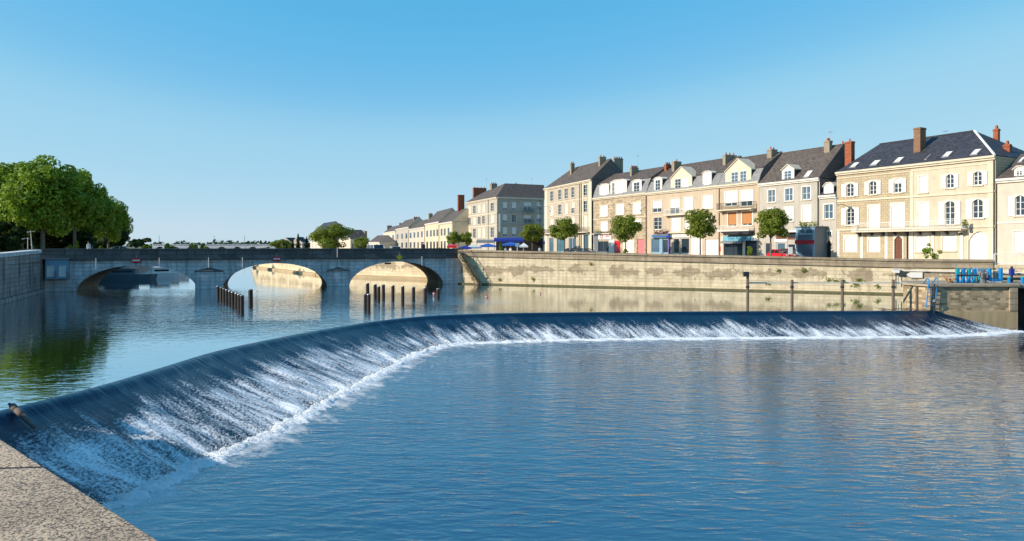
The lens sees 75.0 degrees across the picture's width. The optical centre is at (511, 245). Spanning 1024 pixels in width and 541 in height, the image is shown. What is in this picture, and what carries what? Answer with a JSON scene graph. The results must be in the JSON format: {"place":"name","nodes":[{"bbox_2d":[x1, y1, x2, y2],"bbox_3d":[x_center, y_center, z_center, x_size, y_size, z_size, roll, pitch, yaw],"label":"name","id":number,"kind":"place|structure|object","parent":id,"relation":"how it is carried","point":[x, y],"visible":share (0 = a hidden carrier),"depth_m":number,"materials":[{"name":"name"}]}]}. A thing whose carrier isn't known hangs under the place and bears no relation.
{"place":"outdoors","nodes":[
{"label":"outdoors","id":0,"kind":"place"},
{"bbox_2d":[0,440,156,540],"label":"stone ledge","id":1,"kind":"object","parent":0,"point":[38,502],"visible":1,"depth_m":3.77,"materials":[{"name":"stone"}]},
{"bbox_2d":[293,237,308,247],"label":"house","id":2,"kind":"structure","parent":0,"point":[302,241],"depth_m":311.46,"materials":[{"name":"white paint"}]},
{"bbox_2d":[310,221,338,247],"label":"house","id":3,"kind":"structure","parent":0,"point":[313,245],"depth_m":252.05,"materials":[{"name":"white paint"}]},
{"bbox_2d":[339,230,367,247],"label":"house","id":4,"kind":"structure","parent":0,"point":[354,235],"depth_m":235.34,"materials":[{"name":"white paint"}]},
{"bbox_2d":[369,235,396,247],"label":"house","id":5,"kind":"structure","parent":0,"point":[387,241],"depth_m":293.01,"materials":[{"name":"white paint"}]},
{"bbox_2d":[383,225,398,240],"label":"terrace house","id":6,"kind":"structure","parent":0,"point":[390,231],"depth_m":318.94,"materials":[{"name":"white paint"}]},
{"bbox_2d":[395,217,421,247],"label":"terrace house","id":7,"kind":"structure","parent":0,"point":[402,235],"depth_m":274.74,"materials":[{"name":"beige paint"}]},
{"bbox_2d":[424,208,454,247],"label":"terrace house","id":8,"kind":"structure","parent":0,"point":[432,232],"depth_m":212.74,"materials":[{"name":"beige paint"}]},
{"bbox_2d":[439,195,468,249],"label":"terrace house","id":9,"kind":"structure","parent":0,"point":[458,220],"depth_m":187.88,"materials":[{"name":"beige paint"}]},
{"bbox_2d":[0,265,921,409],"bbox_3d":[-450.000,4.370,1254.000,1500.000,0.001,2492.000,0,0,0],"label":"river upper water","id":10,"kind":"structure","parent":0,"point":[54,344],"depth_m":45.84,"materials":[{"name":"blue liquid"}]},
{"bbox_2d":[0,250,43,304],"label":"quay wall","id":11,"kind":"structure","parent":10,"relation":"in","point":[18,280],"depth_m":55.49,"materials":[{"name":"stone"}]},
{"bbox_2d":[101,268,157,279],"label":"moored boat","id":12,"kind":"object","parent":10,"relation":"on","point":[126,274],"visible":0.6,"depth_m":85.29,"materials":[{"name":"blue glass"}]},
{"bbox_2d":[141,267,180,277],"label":"moored boat","id":13,"kind":"object","parent":10,"relation":"on","point":[161,272],"visible":0.72,"depth_m":90.61,"materials":[{"name":"white metal"}]},
{"bbox_2d":[19,248,462,291],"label":"stone bridge","id":14,"kind":"structure","parent":10,"relation":"in","point":[206,268],"depth_m":69.03,"materials":[{"name":"stone"}]},
{"bbox_2d":[44,259,69,279],"bbox_3d":[-43.076,2.207,63.258,2.018,2.005,1.000,0,0,-20],"label":"gauge cabin","id":15,"kind":"object","parent":14,"relation":"attached to","point":[55,269],"visible":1,"depth_m":62.92,"materials":[{"name":"white paint"}]},
{"bbox_2d":[47,266,53,276],"bbox_3d":[-43.434,2.375,62.764,0.593,1.028,0.070,0,0,-20],"label":"window","id":16,"kind":"structure","parent":15,"relation":"in","point":[50,269],"depth_m":62.79,"materials":[{"name":"blue glass"}]},
{"bbox_2d":[59,266,65,276],"bbox_3d":[-42.530,2.375,63.084,0.558,1.028,0.070,0,0,-20],"label":"window","id":17,"kind":"structure","parent":15,"relation":"in","point":[62,269],"depth_m":63.12,"materials":[{"name":"blue glass"}]},
{"bbox_2d":[240,295,243,309],"bbox_3d":[-18.588,4.375,45.899,0.289,1.992,0.276,0,0,-37],"label":"mooring pile","id":18,"kind":"object","parent":10,"relation":"in","point":[241,302],"visible":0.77,"depth_m":45.79,"materials":[{"name":"brown wood"}]},
{"bbox_2d":[248,289,252,303],"bbox_3d":[-19.826,4.325,50.567,0.373,2.095,0.344,0,0,-31],"label":"mooring pile","id":19,"kind":"object","parent":10,"relation":"in","point":[250,296],"visible":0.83,"depth_m":50.45,"materials":[{"name":"brown metal"}]},
{"bbox_2d":[252,247,426,279],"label":"quay wall","id":20,"kind":"structure","parent":10,"relation":"in","point":[400,270],"depth_m":90.27,"materials":[{"name":"grey stone"}]},
{"bbox_2d":[458,250,1023,294],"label":"quay wall","id":21,"kind":"structure","parent":10,"relation":"in","point":[621,270],"depth_m":66.54,"materials":[{"name":"grey stone"}]},
{"bbox_2d":[457,244,481,284],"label":"river stairs","id":22,"kind":"structure","parent":21,"relation":"attached to","point":[465,263],"depth_m":75.28,"materials":[{"name":"brown stone"}]},
{"bbox_2d":[907,272,922,277],"bbox_3d":[35.922,2.574,59.534,1.252,0.520,0.120,0,0,22],"label":"arrow board","id":23,"kind":"object","parent":21,"relation":"attached to","point":[915,274],"visible":1,"depth_m":59.45,"materials":[{"name":"white paint"}]},
{"bbox_2d":[900,270,1023,272],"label":"service pipe","id":24,"kind":"object","parent":21,"relation":"attached to","point":[948,271],"visible":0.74,"depth_m":58.76,"materials":[{"name":"metal"}]},
{"bbox_2d":[994,253,1023,264],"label":"guard railing","id":25,"kind":"object","parent":21,"relation":"on","point":[1019,263],"visible":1,"depth_m":57.16,"materials":[{"name":"white metal"}]},
{"bbox_2d":[743,272,906,308],"bbox_3d":[21.711,3.376,46.175,11.479,3.188,0.550,0,0,0],"label":"guide boom","id":26,"kind":"object","parent":10,"relation":"in","point":[842,282],"visible":0.82,"depth_m":46.18,"materials":[{"name":"beige paint"}]},
{"bbox_2d":[915,286,918,308],"bbox_3d":[28.071,3.721,46.200,0.140,1.898,0.140,0,0,0],"label":"guide post","id":27,"kind":"object","parent":10,"relation":"in","point":[916,297],"visible":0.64,"depth_m":46.15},
{"bbox_2d":[1016,280,1023,322],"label":"sluice bridge","id":28,"kind":"structure","parent":10,"relation":"in","point":[1021,304],"depth_m":48.50,"materials":[{"name":"grey stone"}]},
{"bbox_2d":[465,178,544,250],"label":"hotel","id":29,"kind":"structure","parent":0,"point":[506,210],"depth_m":169.20,"materials":[{"name":"beige paint"}]},
{"bbox_2d":[0,0,1023,245],"label":"sky","id":30,"kind":"structure","parent":0,"point":[225,120],"materials":[{"name":"blue"}]},
{"bbox_2d":[110,322,1023,540],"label":"river water","id":31,"kind":"structure","parent":0,"point":[892,439],"depth_m":17.98,"materials":[{"name":"blue liquid"}]},
{"bbox_2d":[0,310,1011,503],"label":"weir","id":32,"kind":"object","parent":31,"relation":"in","point":[110,437],"visible":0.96,"depth_m":25.17,"materials":[{"name":"liquid"}]},
{"bbox_2d":[8,403,35,428],"bbox_3d":[-12.797,4.423,17.371,1.388,0.518,0.194,0,0,34],"label":"driftwood","id":33,"kind":"object","parent":32,"relation":"on","point":[18,411],"visible":1,"depth_m":17.34,"materials":[{"name":"wood"}]},
{"bbox_2d":[101,330,1023,509],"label":"foam","id":34,"kind":"object","parent":31,"relation":"on","point":[278,431],"visible":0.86,"depth_m":22.07,"materials":[{"name":"white"}]},
{"bbox_2d":[88,328,1019,511],"bbox_3d":[4.301,5.381,31.841,59.411,0.324,19.723,0,0,-40],"label":"spray","id":35,"kind":"object","parent":34,"relation":"on","point":[226,448],"visible":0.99,"depth_m":20.37,"materials":[{"name":"white liquid"}]},
{"bbox_2d":[902,280,1019,327],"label":"lock pier","id":36,"kind":"structure","parent":31,"relation":"on","point":[994,304],"depth_m":45.30,"materials":[{"name":"brown stone"}]},
{"bbox_2d":[922,278,937,307],"bbox_3d":[28.504,3.178,45.626,0.970,2.042,1.016,0,0,0],"label":"pier ladder","id":37,"kind":"object","parent":36,"relation":"attached to","point":[931,292],"visible":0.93,"depth_m":45.13,"materials":[{"name":"blue metal"}]},
{"bbox_2d":[953,264,979,282],"bbox_3d":[32.273,1.992,47.435,2.113,1.432,1.170,0,0,0],"label":"sluice rack","id":38,"kind":"object","parent":36,"relation":"on","point":[968,275],"visible":0.88,"depth_m":47.10,"materials":[{"name":"teal paint"}]},
{"bbox_2d":[973,268,988,282],"bbox_3d":[33.628,2.167,47.658,0.804,1.095,2.470,0,0,25],"label":"winch housing","id":39,"kind":"object","parent":36,"relation":"on","point":[981,273],"visible":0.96,"depth_m":46.99,"materials":[{"name":"grey metal"}]},
{"bbox_2d":[985,268,1002,282],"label":"lifting gate","id":40,"kind":"structure","parent":36,"relation":"on","point":[998,276],"depth_m":47.04,"materials":[{"name":"blue metal"}]},
{"bbox_2d":[1009,266,1014,281],"bbox_3d":[35.981,2.060,48.000,0.280,1.201,0.200,0,0,0],"label":"gate post","id":41,"kind":"object","parent":36,"relation":"on","point":[1011,271],"visible":0.93,"depth_m":47.92,"materials":[{"name":"metal"}]},
{"bbox_2d":[543,155,622,251],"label":"apartment house","id":42,"kind":"structure","parent":0,"point":[569,193],"depth_m":135.93,"materials":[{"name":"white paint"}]},
{"bbox_2d":[557,239,563,251],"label":"shop window","id":43,"kind":"structure","parent":42,"relation":"in","point":[560,244],"depth_m":142.76,"materials":[{"name":"blue glass"}]},
{"bbox_2d":[569,237,575,247],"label":"shop window","id":44,"kind":"structure","parent":42,"relation":"in","point":[572,241],"depth_m":137.22,"materials":[{"name":"blue glass"}]},
{"bbox_2d":[584,235,588,247],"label":"shop window","id":45,"kind":"structure","parent":42,"relation":"in","point":[586,237],"depth_m":131.22,"materials":[{"name":"blue glass"}]},
{"bbox_2d":[592,165,663,253],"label":"town house","id":46,"kind":"structure","parent":0,"point":[621,194],"depth_m":121.42,"materials":[{"name":"stone"}]},
{"bbox_2d":[599,241,608,252],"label":"shop window","id":47,"kind":"structure","parent":46,"relation":"in","point":[603,245],"depth_m":125.43,"materials":[{"name":"grey glass"}]},
{"bbox_2d":[638,239,644,252],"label":"door","id":48,"kind":"structure","parent":46,"relation":"in","point":[641,242],"depth_m":115.89,"materials":[{"name":"pink paint"}]},
{"bbox_2d":[646,156,741,254],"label":"town house","id":49,"kind":"structure","parent":0,"point":[676,191],"depth_m":107.26,"materials":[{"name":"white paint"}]},
{"bbox_2d":[652,238,658,252],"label":"shop window","id":50,"kind":"structure","parent":49,"relation":"in","point":[655,241],"depth_m":112.65,"materials":[{"name":"blue glass"}]},
{"bbox_2d":[654,217,661,229],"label":"window","id":51,"kind":"structure","parent":49,"relation":"in","point":[657,221],"depth_m":112.00,"materials":[{"name":"white glass"}]},
{"bbox_2d":[663,239,667,253],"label":"shop window","id":52,"kind":"structure","parent":49,"relation":"in","point":[665,241],"depth_m":110.45,"materials":[{"name":"blue glass"}]},
{"bbox_2d":[673,238,678,253],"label":"shop window","id":53,"kind":"structure","parent":49,"relation":"in","point":[675,240],"depth_m":108.19,"materials":[{"name":"glass"}]},
{"bbox_2d":[681,238,688,253],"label":"shop window","id":54,"kind":"structure","parent":49,"relation":"in","point":[684,241],"depth_m":106.35,"materials":[{"name":"glass"}]},
{"bbox_2d":[706,239,717,254],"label":"garage door","id":55,"kind":"structure","parent":49,"relation":"in","point":[711,244],"depth_m":101.24,"materials":[{"name":"white paint"}]},
{"bbox_2d":[921,243,941,258],"bbox_3d":[39.224,0.785,62.538,1.356,2.170,1.894,0,0,-18],"label":"shrub","id":56,"kind":"object","parent":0,"point":[925,250],"visible":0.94,"depth_m":62.15,"materials":[{"name":"green plant"}]},
{"label":"left bank ground","id":57,"kind":"structure","parent":0,"visible":0},
{"bbox_2d":[0,221,26,251],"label":"dark tree","id":58,"kind":"object","parent":57,"relation":"on","point":[12,240],"visible":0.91,"depth_m":83.60,"materials":[{"name":"green plant"}]},
{"bbox_2d":[0,162,30,235],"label":"plane tree","id":59,"kind":"object","parent":57,"relation":"on","point":[8,168],"visible":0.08,"depth_m":93.43,"materials":[{"name":"green plant"}]},
{"bbox_2d":[0,155,86,248],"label":"plane tree","id":60,"kind":"object","parent":57,"relation":"on","point":[35,195],"visible":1,"depth_m":84.16,"materials":[{"name":"green plant"}]},
{"bbox_2d":[24,223,96,248],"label":"dark tree","id":61,"kind":"object","parent":57,"relation":"on","point":[59,242],"visible":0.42,"depth_m":108.51,"materials":[{"name":"green plant"}]},
{"bbox_2d":[62,168,107,247],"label":"plane tree","id":62,"kind":"object","parent":57,"relation":"on","point":[84,216],"visible":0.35,"depth_m":95.80,"materials":[{"name":"green plant"}]},
{"bbox_2d":[76,187,116,248],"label":"plane tree","id":63,"kind":"object","parent":57,"relation":"on","point":[97,227],"visible":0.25,"depth_m":111.76,"materials":[{"name":"green plant"}]},
{"bbox_2d":[82,228,130,248],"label":"dark tree","id":64,"kind":"object","parent":57,"relation":"on","point":[124,239],"visible":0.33,"depth_m":133.51,"materials":[{"name":"green plant"}]},
{"bbox_2d":[94,196,129,248],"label":"plane tree","id":65,"kind":"object","parent":57,"relation":"on","point":[111,234],"visible":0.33,"depth_m":123.82,"materials":[{"name":"green plant"}]},
{"bbox_2d":[120,211,133,246],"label":"plane tree","id":66,"kind":"object","parent":57,"relation":"on","point":[127,228],"visible":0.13,"depth_m":140.60,"materials":[{"name":"green plant"}]},
{"bbox_2d":[129,239,141,248],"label":"tree","id":67,"kind":"object","parent":57,"relation":"on","point":[135,243],"visible":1,"depth_m":189.17,"materials":[{"name":"green plant"}]},
{"bbox_2d":[137,237,151,246],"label":"tree","id":68,"kind":"object","parent":57,"relation":"on","point":[145,240],"visible":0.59,"depth_m":199.56,"materials":[{"name":"green plant"}]},
{"label":"right bank ground","id":69,"kind":"structure","parent":0,"visible":0},
{"bbox_2d":[269,239,288,247],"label":"round tree","id":70,"kind":"object","parent":69,"relation":"on","point":[276,243],"visible":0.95,"depth_m":298.24,"materials":[{"name":"green plant"}]},
{"bbox_2d":[308,223,354,247],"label":"round tree","id":71,"kind":"object","parent":69,"relation":"on","point":[328,238],"visible":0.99,"depth_m":197.52,"materials":[{"name":"green plant"}]},
{"bbox_2d":[121,239,544,247],"bbox_3d":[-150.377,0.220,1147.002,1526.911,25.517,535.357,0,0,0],"label":"distant wood","id":72,"kind":"object","parent":69,"relation":"on","point":[221,242],"visible":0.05,"depth_m":1085.09,"materials":[{"name":"green plant"}]},
{"bbox_2d":[353,236,369,247],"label":"round tree","id":73,"kind":"object","parent":69,"relation":"on","point":[362,242],"visible":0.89,"depth_m":188.94,"materials":[{"name":"green plant"}]},
{"bbox_2d":[408,216,427,247],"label":"terrace house","id":74,"kind":"structure","parent":69,"relation":"on","point":[416,235],"depth_m":243.36,"materials":[{"name":"beige paint"}]},
{"bbox_2d":[446,231,460,243],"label":"street tree","id":75,"kind":"object","parent":69,"relation":"on","point":[454,238],"visible":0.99,"depth_m":149.22,"materials":[{"name":"green plant"}]},
{"bbox_2d":[459,232,472,245],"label":"street tree","id":76,"kind":"object","parent":69,"relation":"on","point":[465,237],"visible":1,"depth_m":149.46,"materials":[{"name":"green plant"}]},
{"bbox_2d":[476,239,493,242],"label":"awning","id":77,"kind":"object","parent":69,"relation":"on","point":[484,240],"visible":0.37,"depth_m":134.98,"materials":[{"name":"white fabric"}]},
{"bbox_2d":[494,238,523,249],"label":"awning","id":78,"kind":"object","parent":69,"relation":"on","point":[508,239],"visible":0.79,"depth_m":128.00,"materials":[{"name":"blue fabric"}]},
{"bbox_2d":[496,238,542,250],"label":"terrace screen","id":79,"kind":"object","parent":69,"relation":"on","point":[537,245],"visible":0.29,"depth_m":134.00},
{"bbox_2d":[519,223,544,250],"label":"street tree","id":80,"kind":"object","parent":69,"relation":"on","point":[537,234],"visible":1,"depth_m":131.13,"materials":[{"name":"green plant"}]},
{"bbox_2d":[549,216,579,251],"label":"street tree","id":81,"kind":"object","parent":69,"relation":"on","point":[565,227],"visible":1,"depth_m":118.87,"materials":[{"name":"green plant"}]},
{"bbox_2d":[575,248,599,252],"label":"parked car","id":82,"kind":"object","parent":69,"relation":"on","point":[584,250],"visible":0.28,"depth_m":115.46,"materials":[{"name":"paint"}]},
{"bbox_2d":[609,214,642,248],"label":"street tree","id":83,"kind":"object","parent":69,"relation":"on","point":[625,226],"visible":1,"depth_m":103.81,"materials":[{"name":"green plant"}]},
{"bbox_2d":[684,208,717,254],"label":"street tree","id":84,"kind":"object","parent":69,"relation":"on","point":[699,226],"visible":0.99,"depth_m":91.09,"materials":[{"name":"green plant"}]},
{"bbox_2d":[716,147,782,255],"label":"town house","id":85,"kind":"structure","parent":69,"relation":"on","point":[737,186],"depth_m":96.15,"materials":[{"name":"white paint"}]},
{"bbox_2d":[724,243,741,255],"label":"shop window","id":86,"kind":"structure","parent":85,"relation":"in","point":[735,248],"depth_m":97.40,"materials":[{"name":"blue glass"}]},
{"bbox_2d":[746,241,756,255],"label":"shop window","id":87,"kind":"structure","parent":85,"relation":"in","point":[753,244],"depth_m":94.38,"materials":[{"name":"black glass"}]},
{"bbox_2d":[754,206,789,255],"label":"street tree","id":88,"kind":"object","parent":69,"relation":"on","point":[772,223],"visible":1,"depth_m":81.18,"materials":[{"name":"green plant"}]},
{"bbox_2d":[766,249,796,256],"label":"parked car","id":89,"kind":"object","parent":69,"relation":"on","point":[779,252],"visible":0.44,"depth_m":83.44,"materials":[{"name":"red paint"}]},
{"bbox_2d":[758,131,844,256],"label":"town house","id":90,"kind":"structure","parent":69,"relation":"on","point":[791,183],"depth_m":87.75,"materials":[{"name":"white paint"}]},
{"bbox_2d":[765,242,771,255],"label":"shop window","id":91,"kind":"structure","parent":90,"relation":"in","point":[767,244],"depth_m":92.08,"materials":[{"name":"glass"}]},
{"bbox_2d":[769,190,774,201],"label":"window","id":92,"kind":"structure","parent":90,"relation":"in","point":[771,192],"depth_m":91.38,"materials":[{"name":"white paint"}]},
{"bbox_2d":[786,188,792,200],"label":"window","id":93,"kind":"structure","parent":90,"relation":"in","point":[789,192],"depth_m":88.83,"materials":[{"name":"white paint"}]},
{"bbox_2d":[803,187,809,199],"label":"window","id":94,"kind":"structure","parent":90,"relation":"in","point":[806,190],"depth_m":86.52,"materials":[{"name":"white paint"}]},
{"bbox_2d":[818,176,836,257],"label":"narrow house","id":95,"kind":"structure","parent":69,"relation":"on","point":[828,208],"depth_m":83.46,"materials":[{"name":"white paint"}]},
{"bbox_2d":[825,204,832,218],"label":"window","id":96,"kind":"structure","parent":95,"relation":"in","point":[829,207],"depth_m":83.57,"materials":[{"name":"glass"}]},
{"bbox_2d":[827,241,830,256],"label":"door","id":97,"kind":"structure","parent":95,"relation":"in","point":[828,243],"depth_m":83.72,"materials":[{"name":"black metal"}]},
{"bbox_2d":[833,125,1023,264],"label":"mansion","id":98,"kind":"structure","parent":69,"relation":"on","point":[906,199],"depth_m":73.83,"materials":[{"name":"white paint"}]},
{"bbox_2d":[847,184,853,195],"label":"window","id":99,"kind":"structure","parent":98,"relation":"in","point":[850,188],"depth_m":81.04,"materials":[{"name":"white paint"}]},
{"bbox_2d":[847,208,853,224],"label":"window","id":100,"kind":"structure","parent":98,"relation":"in","point":[850,212],"depth_m":81.10,"materials":[{"name":"grey glass"}]},
{"bbox_2d":[870,181,875,194],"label":"window","id":101,"kind":"structure","parent":98,"relation":"in","point":[873,184],"depth_m":78.51,"materials":[{"name":"white paint"}]},
{"bbox_2d":[894,183,900,192],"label":"window","id":102,"kind":"structure","parent":98,"relation":"in","point":[897,186],"depth_m":75.97,"materials":[{"name":"white paint"}]},
{"bbox_2d":[895,237,901,258],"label":"door","id":103,"kind":"structure","parent":98,"relation":"in","point":[898,241],"depth_m":75.84,"materials":[{"name":"brown wood"}]},
{"bbox_2d":[945,201,953,224],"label":"window","id":104,"kind":"structure","parent":98,"relation":"in","point":[949,206],"depth_m":71.00,"materials":[{"name":"grey glass"}]},
{"bbox_2d":[947,174,953,187],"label":"window","id":105,"kind":"structure","parent":98,"relation":"in","point":[950,178],"depth_m":70.86,"materials":[{"name":"white paint"}]},
{"bbox_2d":[974,172,981,184],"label":"window","id":106,"kind":"structure","parent":98,"relation":"in","point":[978,175],"depth_m":68.46,"materials":[{"name":"white paint"}]},
{"bbox_2d":[973,199,982,217],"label":"window","id":107,"kind":"structure","parent":98,"relation":"in","point":[977,204],"depth_m":68.46,"materials":[{"name":"grey glass"}]},
{"bbox_2d":[970,232,987,258],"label":"garage door","id":108,"kind":"structure","parent":98,"relation":"in","point":[979,241],"depth_m":68.38,"materials":[{"name":"white paint"}]},
{"bbox_2d":[995,154,1023,264],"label":"town house","id":109,"kind":"structure","parent":69,"relation":"on","point":[1009,180],"depth_m":65.81,"materials":[{"name":"white paint"}]},
{"bbox_2d":[1015,196,1023,215],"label":"window","id":110,"kind":"structure","parent":109,"relation":"in","point":[1019,201],"depth_m":65.25,"materials":[{"name":"grey glass"}]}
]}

